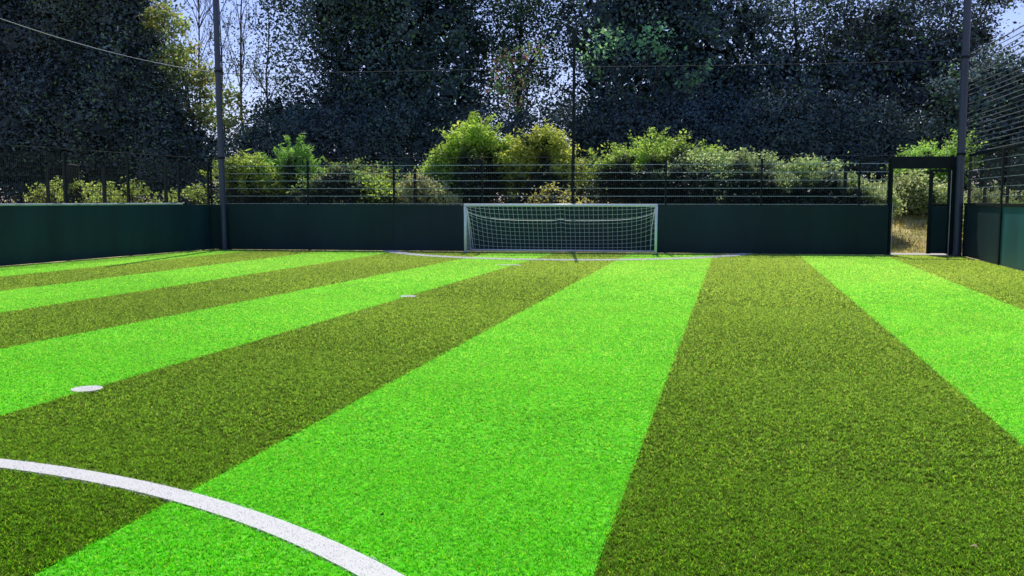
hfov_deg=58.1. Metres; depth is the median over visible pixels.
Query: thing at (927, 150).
bush
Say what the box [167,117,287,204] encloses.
dark shrub
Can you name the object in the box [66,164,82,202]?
tree stump
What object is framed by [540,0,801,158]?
broadleaf tree
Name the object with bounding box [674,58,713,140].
young tree
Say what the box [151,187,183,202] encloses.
bush
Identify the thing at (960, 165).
net post
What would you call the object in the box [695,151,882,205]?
bush
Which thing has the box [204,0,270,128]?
bare tree
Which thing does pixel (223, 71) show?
bare tree
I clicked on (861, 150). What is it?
dark shrub
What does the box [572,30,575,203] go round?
net post
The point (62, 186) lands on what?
bush
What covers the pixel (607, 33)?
young tree
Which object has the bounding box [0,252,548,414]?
light turf stripe
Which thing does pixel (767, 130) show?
dark shrub
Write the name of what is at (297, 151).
bush
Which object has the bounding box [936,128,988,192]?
bush
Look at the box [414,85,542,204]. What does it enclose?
dark shrub
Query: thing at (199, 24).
bare tree
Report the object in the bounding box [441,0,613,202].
broadleaf tree
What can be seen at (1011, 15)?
sky
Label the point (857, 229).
perimeter fence
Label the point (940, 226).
pedestrian gate
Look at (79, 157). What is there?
dark shrub
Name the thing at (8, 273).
light turf stripe
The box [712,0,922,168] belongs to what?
broadleaf tree
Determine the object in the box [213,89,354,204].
dark shrub
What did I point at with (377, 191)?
bush
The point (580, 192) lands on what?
bush
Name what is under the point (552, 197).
bush
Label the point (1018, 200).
bush
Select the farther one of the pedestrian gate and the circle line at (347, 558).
the pedestrian gate
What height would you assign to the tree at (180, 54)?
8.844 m
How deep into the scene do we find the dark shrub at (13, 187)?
38.19 m
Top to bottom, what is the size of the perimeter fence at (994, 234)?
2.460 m
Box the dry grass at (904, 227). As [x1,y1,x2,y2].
[890,211,962,253]
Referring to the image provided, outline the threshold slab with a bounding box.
[891,253,947,255]
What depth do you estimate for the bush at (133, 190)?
26.34 m
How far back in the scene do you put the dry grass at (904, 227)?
25.50 m
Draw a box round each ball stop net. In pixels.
[0,18,209,158]
[209,60,960,158]
[966,25,1023,153]
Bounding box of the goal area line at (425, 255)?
[384,250,750,260]
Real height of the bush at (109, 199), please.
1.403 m
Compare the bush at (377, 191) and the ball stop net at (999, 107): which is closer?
the ball stop net at (999, 107)
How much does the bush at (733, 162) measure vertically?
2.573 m
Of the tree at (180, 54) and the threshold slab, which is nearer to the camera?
the threshold slab
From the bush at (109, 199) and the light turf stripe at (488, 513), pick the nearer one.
the light turf stripe at (488, 513)
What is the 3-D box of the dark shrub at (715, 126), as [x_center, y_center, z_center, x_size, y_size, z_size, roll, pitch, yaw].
[7.329,-4.818,32.546,6.761,5.274,6.727,-1,6,-9]
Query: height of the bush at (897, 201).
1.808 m
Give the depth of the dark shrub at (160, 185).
36.62 m
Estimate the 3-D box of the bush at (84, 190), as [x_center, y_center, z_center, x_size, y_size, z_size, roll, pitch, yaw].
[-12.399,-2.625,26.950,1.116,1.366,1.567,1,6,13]
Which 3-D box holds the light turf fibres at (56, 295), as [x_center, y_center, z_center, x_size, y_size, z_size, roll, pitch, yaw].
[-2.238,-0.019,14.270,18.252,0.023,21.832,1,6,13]
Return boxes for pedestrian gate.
[863,155,956,254]
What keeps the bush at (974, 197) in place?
on the ground at (911, 219)
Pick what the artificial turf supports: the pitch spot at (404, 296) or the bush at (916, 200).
the pitch spot at (404, 296)
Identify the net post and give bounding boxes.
[213,0,229,249]
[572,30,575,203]
[949,0,971,256]
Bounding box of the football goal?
[463,204,657,254]
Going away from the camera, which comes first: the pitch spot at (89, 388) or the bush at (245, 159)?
the pitch spot at (89, 388)
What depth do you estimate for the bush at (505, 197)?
29.03 m
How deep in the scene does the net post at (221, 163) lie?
24.54 m
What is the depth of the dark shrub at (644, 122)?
32.40 m
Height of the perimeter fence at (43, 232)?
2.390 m
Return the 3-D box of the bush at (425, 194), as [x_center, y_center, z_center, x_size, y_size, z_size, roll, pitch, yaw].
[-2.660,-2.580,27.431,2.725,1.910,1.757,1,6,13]
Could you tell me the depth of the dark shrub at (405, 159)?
34.50 m
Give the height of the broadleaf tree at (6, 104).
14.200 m
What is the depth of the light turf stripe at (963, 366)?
9.51 m
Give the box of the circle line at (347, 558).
[0,458,408,575]
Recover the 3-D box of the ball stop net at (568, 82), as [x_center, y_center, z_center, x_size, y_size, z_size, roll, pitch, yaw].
[1.431,-4.504,23.612,19.299,2.290,0.059,1,6,8]
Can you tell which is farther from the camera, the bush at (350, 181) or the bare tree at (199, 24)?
the bare tree at (199, 24)
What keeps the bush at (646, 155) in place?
on the ground at (911, 219)
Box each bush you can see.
[13,180,63,202]
[51,177,87,202]
[68,178,110,202]
[83,181,124,202]
[111,176,157,202]
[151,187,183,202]
[183,182,218,204]
[200,148,297,204]
[258,133,328,204]
[286,157,407,204]
[357,170,401,204]
[384,170,469,204]
[397,151,484,204]
[409,110,523,204]
[472,133,541,203]
[494,118,593,203]
[524,181,592,203]
[575,147,607,203]
[578,127,731,204]
[638,144,808,204]
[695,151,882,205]
[807,159,855,205]
[856,172,910,227]
[866,169,966,216]
[881,138,975,213]
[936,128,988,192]
[962,181,1021,235]
[994,190,1023,203]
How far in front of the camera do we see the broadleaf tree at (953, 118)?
29.46 m
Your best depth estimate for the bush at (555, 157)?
27.90 m
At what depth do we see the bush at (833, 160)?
25.39 m
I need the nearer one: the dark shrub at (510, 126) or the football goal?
the football goal
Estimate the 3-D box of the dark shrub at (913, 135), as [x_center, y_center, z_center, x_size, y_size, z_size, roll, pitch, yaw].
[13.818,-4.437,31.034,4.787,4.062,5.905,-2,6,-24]
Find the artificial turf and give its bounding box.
[0,250,1023,575]
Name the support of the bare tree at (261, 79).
on the ground at (911, 219)
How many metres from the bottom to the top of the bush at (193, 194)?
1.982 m
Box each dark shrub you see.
[0,121,61,202]
[51,122,162,202]
[109,122,219,204]
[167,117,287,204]
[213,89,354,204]
[277,87,433,204]
[335,82,483,203]
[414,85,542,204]
[517,89,644,203]
[564,87,723,203]
[628,75,789,166]
[698,75,900,178]
[770,86,945,208]
[864,100,996,211]
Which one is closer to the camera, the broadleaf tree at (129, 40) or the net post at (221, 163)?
the net post at (221, 163)
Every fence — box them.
[0,149,211,265]
[45,166,846,205]
[209,158,890,254]
[962,143,1023,270]
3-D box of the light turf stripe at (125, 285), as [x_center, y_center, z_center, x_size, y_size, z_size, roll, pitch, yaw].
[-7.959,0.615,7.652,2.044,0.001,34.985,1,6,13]
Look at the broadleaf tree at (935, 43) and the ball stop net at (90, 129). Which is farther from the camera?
the broadleaf tree at (935, 43)
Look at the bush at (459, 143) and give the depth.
28.36 m
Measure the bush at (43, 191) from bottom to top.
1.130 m
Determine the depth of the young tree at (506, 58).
35.07 m
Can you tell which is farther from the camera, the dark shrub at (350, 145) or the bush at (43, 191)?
the dark shrub at (350, 145)
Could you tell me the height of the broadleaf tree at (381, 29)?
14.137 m
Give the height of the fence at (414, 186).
2.393 m
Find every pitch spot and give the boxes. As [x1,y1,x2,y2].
[70,385,102,392]
[400,295,416,297]
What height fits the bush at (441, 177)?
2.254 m
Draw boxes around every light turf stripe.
[0,250,246,275]
[0,251,376,311]
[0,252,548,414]
[37,253,711,575]
[801,254,1023,445]
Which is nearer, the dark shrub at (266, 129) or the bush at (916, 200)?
the bush at (916, 200)
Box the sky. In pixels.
[0,0,1023,199]
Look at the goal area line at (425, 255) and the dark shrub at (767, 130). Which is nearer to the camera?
the goal area line at (425, 255)
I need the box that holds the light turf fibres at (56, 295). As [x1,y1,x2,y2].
[0,249,1023,575]
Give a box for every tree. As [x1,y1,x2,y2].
[0,0,194,202]
[0,0,225,201]
[138,0,255,193]
[170,0,236,127]
[185,0,245,151]
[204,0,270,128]
[222,0,517,166]
[230,0,299,109]
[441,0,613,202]
[482,29,553,128]
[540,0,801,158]
[575,16,686,134]
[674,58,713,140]
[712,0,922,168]
[800,0,1023,153]
[898,32,1023,203]
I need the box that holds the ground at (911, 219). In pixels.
[2,200,1023,271]
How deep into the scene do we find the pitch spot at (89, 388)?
6.56 m
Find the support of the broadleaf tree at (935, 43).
on the ground at (911, 219)
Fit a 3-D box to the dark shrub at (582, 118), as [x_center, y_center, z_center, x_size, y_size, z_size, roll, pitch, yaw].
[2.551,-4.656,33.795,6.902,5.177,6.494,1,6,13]

